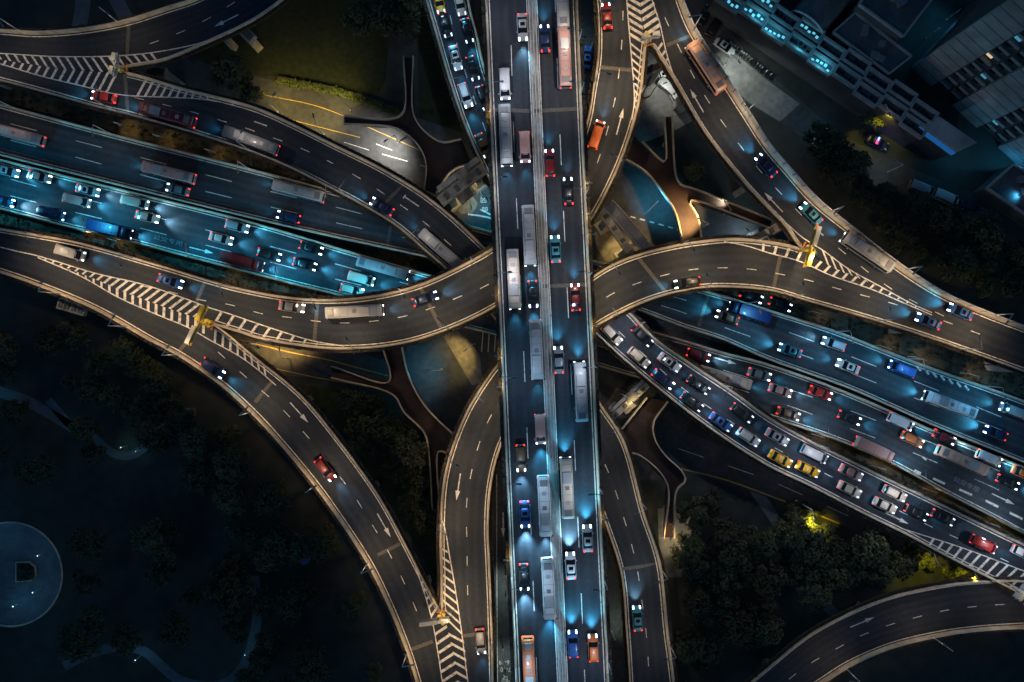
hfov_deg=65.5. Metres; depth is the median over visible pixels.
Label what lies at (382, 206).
car
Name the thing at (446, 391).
road
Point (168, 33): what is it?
overpass
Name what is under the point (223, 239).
car
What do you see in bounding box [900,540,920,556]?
tree
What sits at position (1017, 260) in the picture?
tree
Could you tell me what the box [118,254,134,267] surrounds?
street lamp
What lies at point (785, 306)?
car
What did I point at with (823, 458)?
street lamp
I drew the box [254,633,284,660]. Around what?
tree
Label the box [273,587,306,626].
tree
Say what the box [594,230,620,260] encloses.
pavement
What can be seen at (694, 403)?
car
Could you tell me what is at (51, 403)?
path
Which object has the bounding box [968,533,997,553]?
van
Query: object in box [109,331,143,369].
tree
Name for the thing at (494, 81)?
street lamp
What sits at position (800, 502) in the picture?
tree
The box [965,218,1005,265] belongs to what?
tree
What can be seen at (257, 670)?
tree
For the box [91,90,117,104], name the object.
car
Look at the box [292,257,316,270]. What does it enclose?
car
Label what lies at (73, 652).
tree
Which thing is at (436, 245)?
bus
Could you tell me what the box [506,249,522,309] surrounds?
bus
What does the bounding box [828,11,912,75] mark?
building
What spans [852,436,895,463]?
truck
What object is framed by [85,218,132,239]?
truck
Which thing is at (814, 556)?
tree
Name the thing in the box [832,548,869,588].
tree
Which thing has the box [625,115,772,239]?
footbridge
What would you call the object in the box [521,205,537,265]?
bus
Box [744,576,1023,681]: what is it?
overpass
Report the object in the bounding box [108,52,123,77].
sign gantry
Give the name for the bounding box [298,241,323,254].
car
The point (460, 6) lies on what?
car
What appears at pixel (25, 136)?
bus
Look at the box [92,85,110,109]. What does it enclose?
street lamp
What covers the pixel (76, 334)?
tree
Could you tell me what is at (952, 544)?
overpass
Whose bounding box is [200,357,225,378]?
car
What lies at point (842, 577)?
tree
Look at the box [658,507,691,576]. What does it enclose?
pavement
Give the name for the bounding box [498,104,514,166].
bus
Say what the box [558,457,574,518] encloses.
bus
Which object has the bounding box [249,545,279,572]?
tree
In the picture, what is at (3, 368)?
tree
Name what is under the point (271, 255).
car
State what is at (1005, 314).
street lamp
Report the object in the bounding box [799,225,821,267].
sign gantry
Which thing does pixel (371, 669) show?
tree
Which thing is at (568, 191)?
car
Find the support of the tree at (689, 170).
on the ground at (116, 500)
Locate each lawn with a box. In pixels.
[194,0,388,95]
[297,384,436,579]
[418,7,462,132]
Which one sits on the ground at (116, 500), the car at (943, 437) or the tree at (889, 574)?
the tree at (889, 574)
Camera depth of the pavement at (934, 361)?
179.94 m
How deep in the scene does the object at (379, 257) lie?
179.93 m
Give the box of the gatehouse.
[912,116,976,159]
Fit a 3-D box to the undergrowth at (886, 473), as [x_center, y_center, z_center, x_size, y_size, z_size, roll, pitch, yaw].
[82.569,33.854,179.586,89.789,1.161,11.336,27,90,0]
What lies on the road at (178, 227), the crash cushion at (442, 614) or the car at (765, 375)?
the car at (765, 375)
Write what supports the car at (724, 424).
on the overpass at (952, 544)
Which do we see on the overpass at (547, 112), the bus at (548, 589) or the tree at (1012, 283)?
the bus at (548, 589)
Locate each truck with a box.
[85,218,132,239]
[219,250,264,271]
[727,300,772,323]
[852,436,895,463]
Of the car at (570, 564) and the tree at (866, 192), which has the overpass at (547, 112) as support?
the car at (570, 564)
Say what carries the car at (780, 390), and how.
on the road at (178, 227)
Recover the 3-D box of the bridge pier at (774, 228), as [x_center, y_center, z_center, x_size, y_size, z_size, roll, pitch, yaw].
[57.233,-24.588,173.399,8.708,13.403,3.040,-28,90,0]
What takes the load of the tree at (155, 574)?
on the ground at (116, 500)
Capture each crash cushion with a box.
[116,64,128,72]
[200,319,215,329]
[436,609,445,625]
[643,31,652,46]
[800,242,815,253]
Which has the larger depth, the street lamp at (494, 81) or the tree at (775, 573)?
the tree at (775, 573)
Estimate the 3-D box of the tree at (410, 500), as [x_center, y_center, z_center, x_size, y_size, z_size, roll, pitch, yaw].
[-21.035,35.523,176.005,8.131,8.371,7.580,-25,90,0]
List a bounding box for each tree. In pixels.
[0,328,23,365]
[0,360,16,386]
[0,399,29,424]
[12,457,38,486]
[20,451,56,483]
[32,324,69,356]
[53,316,91,350]
[55,620,105,662]
[60,372,80,392]
[66,526,107,562]
[68,415,103,444]
[69,568,104,595]
[76,375,106,407]
[77,439,106,464]
[77,603,109,629]
[81,349,114,380]
[98,382,129,412]
[108,623,143,657]
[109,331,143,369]
[122,353,151,378]
[130,517,169,557]
[134,410,176,456]
[138,359,171,396]
[142,564,176,590]
[154,543,177,568]
[156,388,183,414]
[157,515,180,540]
[157,608,190,646]
[178,421,218,464]
[179,452,224,495]
[180,584,204,607]
[202,563,255,610]
[209,52,254,92]
[210,479,250,514]
[211,440,251,485]
[213,422,242,449]
[215,590,245,623]
[220,514,246,542]
[221,614,248,644]
[234,667,259,681]
[237,79,266,101]
[247,648,278,680]
[248,585,281,618]
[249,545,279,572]
[252,477,292,519]
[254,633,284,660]
[260,521,290,564]
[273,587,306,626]
[275,527,313,565]
[290,656,330,681]
[292,638,325,675]
[302,521,338,563]
[336,388,372,423]
[338,590,365,617]
[340,0,377,36]
[343,411,390,453]
[361,0,397,37]
[362,662,382,681]
[366,408,394,431]
[373,0,403,11]
[375,415,408,450]
[381,0,420,39]
[387,430,428,469]
[396,0,425,16]
[397,485,434,520]
[401,466,431,498]
[407,505,436,535]
[669,529,706,566]
[672,542,719,587]
[673,628,707,664]
[676,496,709,529]
[680,582,712,620]
[683,158,706,185]
[687,628,727,665]
[691,601,721,630]
[692,487,723,519]
[707,561,743,596]
[711,517,745,553]
[711,584,741,618]
[713,529,755,576]
[717,601,755,647]
[736,626,761,652]
[740,557,788,600]
[745,524,784,562]
[753,612,785,647]
[755,594,779,619]
[774,510,823,556]
[778,556,811,586]
[783,499,802,523]
[787,529,828,564]
[795,570,837,612]
[796,499,810,514]
[802,120,838,159]
[802,501,821,522]
[802,548,831,576]
[811,130,854,173]
[813,554,852,597]
[816,522,835,543]
[818,157,857,186]
[825,535,852,565]
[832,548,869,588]
[846,181,877,210]
[849,148,872,181]
[851,167,873,189]
[851,524,889,569]
[857,111,886,128]
[860,553,901,590]
[865,530,895,558]
[870,181,899,209]
[874,210,895,234]
[885,544,919,581]
[887,214,922,254]
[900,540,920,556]
[904,190,933,222]
[908,236,933,262]
[916,200,952,240]
[917,549,937,570]
[935,241,980,282]
[939,203,959,217]
[941,561,959,578]
[951,563,967,575]
[956,211,984,236]
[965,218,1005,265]
[965,270,995,298]
[967,242,1001,280]
[969,209,1003,241]
[993,241,1012,270]
[993,269,1023,297]
[1000,237,1023,274]
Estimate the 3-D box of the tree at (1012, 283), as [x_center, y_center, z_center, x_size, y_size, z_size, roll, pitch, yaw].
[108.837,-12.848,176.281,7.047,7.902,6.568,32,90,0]
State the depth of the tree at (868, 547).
170.20 m
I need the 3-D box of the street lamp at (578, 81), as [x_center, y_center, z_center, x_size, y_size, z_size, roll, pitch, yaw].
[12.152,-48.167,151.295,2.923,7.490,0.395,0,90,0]
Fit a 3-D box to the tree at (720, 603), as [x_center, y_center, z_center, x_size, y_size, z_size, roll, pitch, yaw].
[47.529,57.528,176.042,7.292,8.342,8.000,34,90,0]
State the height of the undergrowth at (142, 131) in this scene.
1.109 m
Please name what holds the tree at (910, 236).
on the ground at (116, 500)
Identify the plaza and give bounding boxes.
[0,521,62,626]
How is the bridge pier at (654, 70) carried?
on the ground at (116, 500)
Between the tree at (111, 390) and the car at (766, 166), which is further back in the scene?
the tree at (111, 390)
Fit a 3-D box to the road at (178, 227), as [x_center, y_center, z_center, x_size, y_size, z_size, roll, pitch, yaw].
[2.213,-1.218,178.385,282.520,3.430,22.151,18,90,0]
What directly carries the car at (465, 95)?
on the overpass at (952, 544)
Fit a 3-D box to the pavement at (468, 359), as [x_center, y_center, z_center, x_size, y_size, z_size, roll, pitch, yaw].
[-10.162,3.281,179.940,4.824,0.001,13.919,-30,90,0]
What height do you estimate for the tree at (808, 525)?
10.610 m
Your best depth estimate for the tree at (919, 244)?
174.93 m
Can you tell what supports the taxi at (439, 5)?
on the overpass at (952, 544)
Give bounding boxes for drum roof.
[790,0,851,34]
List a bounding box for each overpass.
[0,0,290,71]
[0,0,649,353]
[0,59,677,681]
[0,248,456,681]
[422,0,1023,594]
[435,233,1023,681]
[481,0,613,681]
[639,0,1023,352]
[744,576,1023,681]
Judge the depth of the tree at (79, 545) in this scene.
171.59 m
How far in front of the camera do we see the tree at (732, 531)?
172.19 m
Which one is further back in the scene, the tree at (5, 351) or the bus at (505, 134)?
the tree at (5, 351)
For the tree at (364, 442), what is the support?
on the lawn at (325, 401)
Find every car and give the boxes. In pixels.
[0,165,20,177]
[0,195,15,207]
[27,170,52,183]
[75,184,100,196]
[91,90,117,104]
[134,210,159,223]
[157,273,183,288]
[166,183,190,196]
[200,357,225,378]
[209,232,233,245]
[224,219,249,232]
[256,247,281,261]
[276,210,300,223]
[278,300,304,313]
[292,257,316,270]
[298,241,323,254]
[314,456,336,481]
[339,283,364,294]
[369,197,394,215]
[412,291,438,306]
[438,11,452,37]
[448,45,462,70]
[454,0,466,15]
[457,82,472,108]
[460,17,473,43]
[465,55,479,80]
[474,132,487,157]
[475,84,489,109]
[475,628,486,654]
[515,444,527,471]
[516,13,528,40]
[518,563,530,590]
[519,500,531,527]
[527,280,539,307]
[538,25,550,52]
[543,149,555,176]
[549,235,561,262]
[552,346,564,373]
[562,177,574,204]
[564,552,576,579]
[567,629,578,657]
[569,283,581,310]
[581,524,593,551]
[583,45,593,68]
[587,633,599,661]
[600,3,612,29]
[600,324,622,345]
[627,346,650,367]
[630,324,653,346]
[631,605,642,631]
[651,368,674,389]
[657,352,681,372]
[658,70,666,78]
[669,94,685,112]
[674,276,700,288]
[680,391,703,411]
[686,348,710,361]
[686,374,710,394]
[695,3,709,27]
[705,18,721,38]
[708,411,732,431]
[713,36,735,56]
[715,310,739,324]
[729,402,753,422]
[736,427,760,446]
[739,291,763,303]
[747,367,771,380]
[754,153,777,177]
[764,427,789,445]
[768,297,791,311]
[768,383,792,397]
[776,406,800,420]
[777,343,802,357]
[799,202,822,225]
[808,385,832,400]
[821,336,845,351]
[835,358,860,373]
[836,480,861,497]
[837,410,861,425]
[838,463,863,480]
[865,134,888,150]
[872,496,897,513]
[881,484,906,501]
[899,430,923,447]
[903,503,928,520]
[914,312,941,329]
[929,508,954,525]
[931,428,955,444]
[947,303,973,320]
[959,199,982,214]
[983,425,1007,440]
[995,473,1019,489]
[1009,543,1023,557]
[1010,465,1023,478]
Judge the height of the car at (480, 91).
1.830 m
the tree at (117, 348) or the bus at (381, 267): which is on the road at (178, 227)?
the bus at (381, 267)
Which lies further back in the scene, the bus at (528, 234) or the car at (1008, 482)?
the car at (1008, 482)
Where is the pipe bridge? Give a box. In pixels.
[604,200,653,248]
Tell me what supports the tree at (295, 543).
on the ground at (116, 500)
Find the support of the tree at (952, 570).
on the ground at (116, 500)
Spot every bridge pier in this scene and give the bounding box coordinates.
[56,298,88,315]
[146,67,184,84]
[240,29,262,52]
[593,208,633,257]
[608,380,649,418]
[645,62,661,89]
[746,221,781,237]
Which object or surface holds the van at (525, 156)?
on the overpass at (547, 112)
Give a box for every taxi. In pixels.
[434,0,445,13]
[767,449,792,467]
[795,460,819,477]
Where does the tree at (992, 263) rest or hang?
on the ground at (116, 500)
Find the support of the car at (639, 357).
on the overpass at (952, 544)
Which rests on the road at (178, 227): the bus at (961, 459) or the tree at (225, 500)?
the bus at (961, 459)
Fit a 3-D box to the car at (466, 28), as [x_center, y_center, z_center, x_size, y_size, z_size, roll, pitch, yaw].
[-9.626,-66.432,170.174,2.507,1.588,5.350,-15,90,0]
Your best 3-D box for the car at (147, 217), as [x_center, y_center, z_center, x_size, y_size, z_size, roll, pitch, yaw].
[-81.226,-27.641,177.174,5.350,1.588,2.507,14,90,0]
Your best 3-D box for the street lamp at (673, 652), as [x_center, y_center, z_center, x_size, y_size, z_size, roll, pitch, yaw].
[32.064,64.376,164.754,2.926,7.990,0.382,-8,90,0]
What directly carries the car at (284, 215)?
on the road at (118, 159)
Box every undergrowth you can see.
[0,88,315,184]
[0,211,319,295]
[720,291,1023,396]
[807,433,992,522]
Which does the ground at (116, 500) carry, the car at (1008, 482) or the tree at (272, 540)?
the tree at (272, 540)
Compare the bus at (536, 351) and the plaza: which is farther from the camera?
the plaza
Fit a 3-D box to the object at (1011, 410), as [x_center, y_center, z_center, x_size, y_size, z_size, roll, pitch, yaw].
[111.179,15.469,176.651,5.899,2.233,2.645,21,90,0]
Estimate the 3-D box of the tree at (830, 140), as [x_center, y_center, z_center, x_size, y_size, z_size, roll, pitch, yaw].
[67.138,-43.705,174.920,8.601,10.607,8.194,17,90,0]
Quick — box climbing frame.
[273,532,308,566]
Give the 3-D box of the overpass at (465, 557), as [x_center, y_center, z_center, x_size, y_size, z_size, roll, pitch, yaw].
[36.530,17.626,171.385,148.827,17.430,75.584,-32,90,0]
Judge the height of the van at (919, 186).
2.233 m
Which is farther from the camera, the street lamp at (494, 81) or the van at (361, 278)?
the van at (361, 278)
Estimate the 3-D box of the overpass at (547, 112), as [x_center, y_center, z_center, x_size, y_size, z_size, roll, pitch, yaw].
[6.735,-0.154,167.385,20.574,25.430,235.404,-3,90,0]
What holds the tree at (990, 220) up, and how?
on the ground at (116, 500)
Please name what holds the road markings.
on the road at (446, 391)
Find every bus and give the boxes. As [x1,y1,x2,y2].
[0,124,46,146]
[137,100,197,128]
[140,159,196,184]
[220,123,279,156]
[271,177,325,203]
[325,302,383,318]
[356,255,409,281]
[416,226,462,265]
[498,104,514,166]
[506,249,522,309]
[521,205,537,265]
[521,635,535,681]
[528,319,544,379]
[537,475,553,536]
[541,557,557,619]
[555,0,569,27]
[556,25,572,88]
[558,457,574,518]
[572,361,588,421]
[684,38,726,95]
[701,365,753,391]
[839,230,895,272]
[921,389,978,418]
[933,444,990,476]
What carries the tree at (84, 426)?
on the ground at (116, 500)
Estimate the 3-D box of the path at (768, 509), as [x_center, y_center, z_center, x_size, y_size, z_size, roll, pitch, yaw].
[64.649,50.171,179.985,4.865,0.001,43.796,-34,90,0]
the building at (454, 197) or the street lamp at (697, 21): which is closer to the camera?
the street lamp at (697, 21)
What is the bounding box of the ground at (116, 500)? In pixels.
[0,0,1023,681]
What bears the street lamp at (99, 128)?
on the road at (118, 159)
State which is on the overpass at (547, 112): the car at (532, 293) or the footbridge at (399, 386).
the car at (532, 293)
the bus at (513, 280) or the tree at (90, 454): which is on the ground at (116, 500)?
the tree at (90, 454)
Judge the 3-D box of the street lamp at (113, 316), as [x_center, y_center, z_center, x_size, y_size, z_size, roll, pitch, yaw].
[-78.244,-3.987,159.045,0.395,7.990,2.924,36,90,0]
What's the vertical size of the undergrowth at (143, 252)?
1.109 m
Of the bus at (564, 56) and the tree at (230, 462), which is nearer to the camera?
the bus at (564, 56)
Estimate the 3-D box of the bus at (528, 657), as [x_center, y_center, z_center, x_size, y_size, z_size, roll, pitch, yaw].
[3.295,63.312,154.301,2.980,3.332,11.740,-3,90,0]
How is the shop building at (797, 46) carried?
on the ground at (116, 500)
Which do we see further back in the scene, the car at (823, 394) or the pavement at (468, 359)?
the pavement at (468, 359)
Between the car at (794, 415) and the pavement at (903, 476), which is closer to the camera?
the car at (794, 415)
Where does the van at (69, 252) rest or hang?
on the overpass at (464, 289)
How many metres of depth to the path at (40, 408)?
179.99 m
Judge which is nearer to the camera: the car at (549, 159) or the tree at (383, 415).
the car at (549, 159)
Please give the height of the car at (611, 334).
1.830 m
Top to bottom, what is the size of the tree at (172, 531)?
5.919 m
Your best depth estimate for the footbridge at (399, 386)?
175.00 m
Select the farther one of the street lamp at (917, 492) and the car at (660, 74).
the car at (660, 74)
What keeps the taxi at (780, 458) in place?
on the overpass at (952, 544)
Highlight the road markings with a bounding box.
[468,209,677,351]
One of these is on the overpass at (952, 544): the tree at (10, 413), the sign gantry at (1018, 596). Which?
the sign gantry at (1018, 596)
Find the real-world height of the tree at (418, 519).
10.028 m
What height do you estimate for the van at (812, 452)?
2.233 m
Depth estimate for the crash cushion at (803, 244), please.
163.02 m
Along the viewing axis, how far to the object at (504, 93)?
153.90 m
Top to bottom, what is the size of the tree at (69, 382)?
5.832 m
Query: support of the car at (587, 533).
on the overpass at (547, 112)
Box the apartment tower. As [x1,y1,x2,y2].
[911,0,1023,167]
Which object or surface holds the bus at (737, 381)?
on the road at (178, 227)
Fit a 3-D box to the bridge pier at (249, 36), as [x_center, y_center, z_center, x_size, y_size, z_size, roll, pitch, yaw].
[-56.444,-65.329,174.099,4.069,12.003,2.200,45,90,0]
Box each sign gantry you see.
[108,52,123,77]
[184,305,208,344]
[419,615,449,626]
[640,30,660,43]
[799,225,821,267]
[1012,583,1023,601]
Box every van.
[36,205,66,220]
[54,244,86,261]
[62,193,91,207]
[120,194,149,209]
[347,270,374,285]
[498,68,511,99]
[519,131,531,162]
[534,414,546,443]
[588,120,605,149]
[657,76,675,95]
[800,444,828,463]
[886,412,913,430]
[887,360,916,377]
[908,179,934,197]
[933,187,959,204]
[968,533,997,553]
[974,449,1002,466]
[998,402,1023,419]
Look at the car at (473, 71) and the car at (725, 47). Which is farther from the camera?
the car at (725, 47)
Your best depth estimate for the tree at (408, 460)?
170.65 m
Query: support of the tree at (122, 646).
on the ground at (116, 500)
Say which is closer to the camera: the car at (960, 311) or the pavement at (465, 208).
the car at (960, 311)
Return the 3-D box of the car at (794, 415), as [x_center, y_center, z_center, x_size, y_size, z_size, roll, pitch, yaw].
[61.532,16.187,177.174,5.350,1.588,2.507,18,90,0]
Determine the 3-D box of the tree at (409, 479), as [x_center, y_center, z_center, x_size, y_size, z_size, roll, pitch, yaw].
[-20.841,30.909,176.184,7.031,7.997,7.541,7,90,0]
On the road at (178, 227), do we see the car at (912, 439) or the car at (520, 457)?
the car at (912, 439)
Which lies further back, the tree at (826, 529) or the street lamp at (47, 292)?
the tree at (826, 529)
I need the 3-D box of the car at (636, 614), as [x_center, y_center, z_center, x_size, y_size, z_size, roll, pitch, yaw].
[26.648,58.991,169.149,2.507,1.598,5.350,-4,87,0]
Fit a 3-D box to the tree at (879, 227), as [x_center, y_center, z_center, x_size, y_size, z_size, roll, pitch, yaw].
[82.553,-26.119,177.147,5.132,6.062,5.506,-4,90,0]
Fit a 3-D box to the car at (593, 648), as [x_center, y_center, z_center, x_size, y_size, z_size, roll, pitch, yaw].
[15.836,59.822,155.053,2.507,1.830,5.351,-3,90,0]
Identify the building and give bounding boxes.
[436,156,487,212]
[707,0,939,146]
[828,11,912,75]
[837,0,931,41]
[973,163,1023,227]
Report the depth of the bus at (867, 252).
160.95 m
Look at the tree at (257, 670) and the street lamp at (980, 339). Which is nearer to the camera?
the street lamp at (980, 339)
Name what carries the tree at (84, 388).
on the ground at (116, 500)
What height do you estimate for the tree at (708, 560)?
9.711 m
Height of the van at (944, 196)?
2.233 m
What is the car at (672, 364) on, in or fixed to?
on the overpass at (952, 544)
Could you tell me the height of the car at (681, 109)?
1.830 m
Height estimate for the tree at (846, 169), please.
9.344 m
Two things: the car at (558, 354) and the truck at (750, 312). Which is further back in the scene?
the truck at (750, 312)
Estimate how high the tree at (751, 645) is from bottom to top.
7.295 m
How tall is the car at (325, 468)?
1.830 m
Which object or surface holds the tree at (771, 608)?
on the ground at (116, 500)
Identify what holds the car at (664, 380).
on the overpass at (952, 544)
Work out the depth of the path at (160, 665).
179.99 m
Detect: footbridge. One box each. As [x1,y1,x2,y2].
[331,347,452,510]
[343,56,470,194]
[622,397,685,538]
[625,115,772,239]
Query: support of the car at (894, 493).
on the overpass at (952, 544)
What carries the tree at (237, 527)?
on the ground at (116, 500)
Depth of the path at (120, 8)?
179.99 m
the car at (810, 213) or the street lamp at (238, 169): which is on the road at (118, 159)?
the street lamp at (238, 169)
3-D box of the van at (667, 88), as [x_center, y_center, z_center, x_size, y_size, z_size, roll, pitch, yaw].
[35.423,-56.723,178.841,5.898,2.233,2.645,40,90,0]
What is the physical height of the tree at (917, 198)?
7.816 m
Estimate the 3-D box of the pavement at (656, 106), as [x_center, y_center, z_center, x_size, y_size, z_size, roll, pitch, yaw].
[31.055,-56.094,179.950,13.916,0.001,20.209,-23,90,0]
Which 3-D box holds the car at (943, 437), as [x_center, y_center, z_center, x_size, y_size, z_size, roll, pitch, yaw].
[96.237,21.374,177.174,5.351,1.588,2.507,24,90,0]
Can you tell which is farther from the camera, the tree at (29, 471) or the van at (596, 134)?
the tree at (29, 471)
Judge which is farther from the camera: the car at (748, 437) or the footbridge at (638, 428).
the footbridge at (638, 428)
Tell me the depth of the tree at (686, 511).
173.32 m
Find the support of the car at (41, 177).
on the road at (178, 227)
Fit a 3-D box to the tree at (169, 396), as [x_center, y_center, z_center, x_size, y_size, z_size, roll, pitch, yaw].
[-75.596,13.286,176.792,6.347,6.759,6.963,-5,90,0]
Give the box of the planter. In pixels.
[15,561,36,581]
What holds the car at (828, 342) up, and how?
on the road at (118, 159)
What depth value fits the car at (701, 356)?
176.61 m
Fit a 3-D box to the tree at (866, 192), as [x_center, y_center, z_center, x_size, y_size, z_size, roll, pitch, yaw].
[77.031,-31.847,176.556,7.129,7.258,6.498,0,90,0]
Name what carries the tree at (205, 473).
on the ground at (116, 500)
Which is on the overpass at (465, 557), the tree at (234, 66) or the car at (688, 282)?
the car at (688, 282)
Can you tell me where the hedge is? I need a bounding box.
[275,76,399,115]
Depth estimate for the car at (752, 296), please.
178.88 m
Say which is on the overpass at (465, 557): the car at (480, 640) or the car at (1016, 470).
the car at (480, 640)
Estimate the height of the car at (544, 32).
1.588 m
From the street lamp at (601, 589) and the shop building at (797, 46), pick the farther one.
the shop building at (797, 46)
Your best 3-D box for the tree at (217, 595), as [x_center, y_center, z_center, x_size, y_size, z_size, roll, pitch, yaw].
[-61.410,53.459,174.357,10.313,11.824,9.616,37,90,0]
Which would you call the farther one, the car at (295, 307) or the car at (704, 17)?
the car at (704, 17)
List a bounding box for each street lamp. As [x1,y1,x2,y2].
[0,18,19,31]
[24,231,44,244]
[38,279,60,294]
[82,217,101,234]
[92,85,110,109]
[92,124,110,136]
[107,314,126,326]
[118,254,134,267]
[161,344,177,355]
[236,129,249,150]
[237,161,249,173]
[402,651,414,666]
[489,80,503,94]
[567,27,581,43]
[570,80,583,94]
[593,578,607,590]
[597,659,611,675]
[663,643,676,660]
[688,14,701,29]
[756,236,772,248]
[814,443,828,459]
[828,206,843,214]
[877,306,892,320]
[903,266,922,274]
[904,487,923,506]
[963,336,982,349]
[982,385,1005,399]
[990,313,1013,324]
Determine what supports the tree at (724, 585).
on the ground at (116, 500)
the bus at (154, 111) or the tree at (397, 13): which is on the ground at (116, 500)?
the tree at (397, 13)
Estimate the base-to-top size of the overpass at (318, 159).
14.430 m
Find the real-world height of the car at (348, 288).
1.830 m
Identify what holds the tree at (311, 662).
on the ground at (116, 500)
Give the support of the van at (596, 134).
on the overpass at (464, 289)
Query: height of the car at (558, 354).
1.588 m
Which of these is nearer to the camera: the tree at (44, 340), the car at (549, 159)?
the car at (549, 159)
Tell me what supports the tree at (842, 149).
on the ground at (116, 500)
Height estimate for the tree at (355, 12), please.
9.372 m
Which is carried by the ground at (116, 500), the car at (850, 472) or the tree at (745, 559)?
the tree at (745, 559)
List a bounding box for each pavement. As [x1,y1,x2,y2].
[0,86,318,186]
[0,210,317,294]
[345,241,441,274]
[444,331,481,384]
[458,197,476,213]
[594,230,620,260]
[607,388,639,419]
[634,52,691,141]
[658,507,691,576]
[715,51,799,120]
[723,291,1023,399]
[788,424,1023,539]
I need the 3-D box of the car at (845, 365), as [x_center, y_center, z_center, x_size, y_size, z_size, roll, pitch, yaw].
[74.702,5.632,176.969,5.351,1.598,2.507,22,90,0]
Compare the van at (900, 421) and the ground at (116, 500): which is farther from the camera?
the ground at (116, 500)
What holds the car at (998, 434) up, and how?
on the road at (118, 159)
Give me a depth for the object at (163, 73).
169.80 m
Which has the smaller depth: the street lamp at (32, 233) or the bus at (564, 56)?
the bus at (564, 56)
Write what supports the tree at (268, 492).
on the ground at (116, 500)
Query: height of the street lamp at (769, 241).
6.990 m
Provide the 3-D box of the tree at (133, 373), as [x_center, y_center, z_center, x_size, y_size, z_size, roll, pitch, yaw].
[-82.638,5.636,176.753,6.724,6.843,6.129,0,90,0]
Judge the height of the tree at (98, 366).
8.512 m
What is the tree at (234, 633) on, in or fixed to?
on the ground at (116, 500)
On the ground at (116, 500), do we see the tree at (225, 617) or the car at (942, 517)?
the tree at (225, 617)
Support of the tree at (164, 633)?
on the ground at (116, 500)
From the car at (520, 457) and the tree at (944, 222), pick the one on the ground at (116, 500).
the tree at (944, 222)
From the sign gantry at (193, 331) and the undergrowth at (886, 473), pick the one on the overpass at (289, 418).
the sign gantry at (193, 331)
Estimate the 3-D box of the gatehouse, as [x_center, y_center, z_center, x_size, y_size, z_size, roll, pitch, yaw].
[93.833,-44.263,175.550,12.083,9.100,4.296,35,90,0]
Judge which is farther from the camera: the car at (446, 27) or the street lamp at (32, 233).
the car at (446, 27)
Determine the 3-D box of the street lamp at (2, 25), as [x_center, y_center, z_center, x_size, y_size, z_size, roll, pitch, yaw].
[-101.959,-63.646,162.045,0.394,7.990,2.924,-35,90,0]
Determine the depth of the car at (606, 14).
162.90 m
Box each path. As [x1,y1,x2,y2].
[0,386,75,431]
[45,397,195,459]
[62,575,262,681]
[72,0,90,25]
[109,0,131,18]
[750,492,838,616]
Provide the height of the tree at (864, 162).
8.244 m
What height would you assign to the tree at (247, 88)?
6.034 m
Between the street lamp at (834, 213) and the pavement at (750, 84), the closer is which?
the street lamp at (834, 213)
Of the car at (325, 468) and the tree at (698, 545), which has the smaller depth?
the car at (325, 468)
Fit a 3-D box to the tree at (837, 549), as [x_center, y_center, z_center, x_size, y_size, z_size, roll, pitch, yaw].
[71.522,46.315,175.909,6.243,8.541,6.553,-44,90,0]
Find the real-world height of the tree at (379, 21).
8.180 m
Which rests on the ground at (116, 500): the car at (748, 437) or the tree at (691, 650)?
the tree at (691, 650)
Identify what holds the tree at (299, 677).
on the ground at (116, 500)
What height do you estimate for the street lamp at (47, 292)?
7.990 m
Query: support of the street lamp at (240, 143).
on the overpass at (318, 159)
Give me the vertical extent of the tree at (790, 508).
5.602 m
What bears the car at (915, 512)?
on the overpass at (952, 544)
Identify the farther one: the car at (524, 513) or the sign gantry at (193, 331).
the sign gantry at (193, 331)
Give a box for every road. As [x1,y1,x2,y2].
[0,103,1023,463]
[0,159,1023,534]
[138,59,788,240]
[236,335,977,577]
[406,162,709,479]
[474,0,623,681]
[685,0,1023,250]
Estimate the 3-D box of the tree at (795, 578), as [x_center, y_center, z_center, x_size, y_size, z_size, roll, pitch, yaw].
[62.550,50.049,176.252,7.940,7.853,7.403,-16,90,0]
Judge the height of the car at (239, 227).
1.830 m
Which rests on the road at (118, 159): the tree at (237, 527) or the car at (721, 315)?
the car at (721, 315)
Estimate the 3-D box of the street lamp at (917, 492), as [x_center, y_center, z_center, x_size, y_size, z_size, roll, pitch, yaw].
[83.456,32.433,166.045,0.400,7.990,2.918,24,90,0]
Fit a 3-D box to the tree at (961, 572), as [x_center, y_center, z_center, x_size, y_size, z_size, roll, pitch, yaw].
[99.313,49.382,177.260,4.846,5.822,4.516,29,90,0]

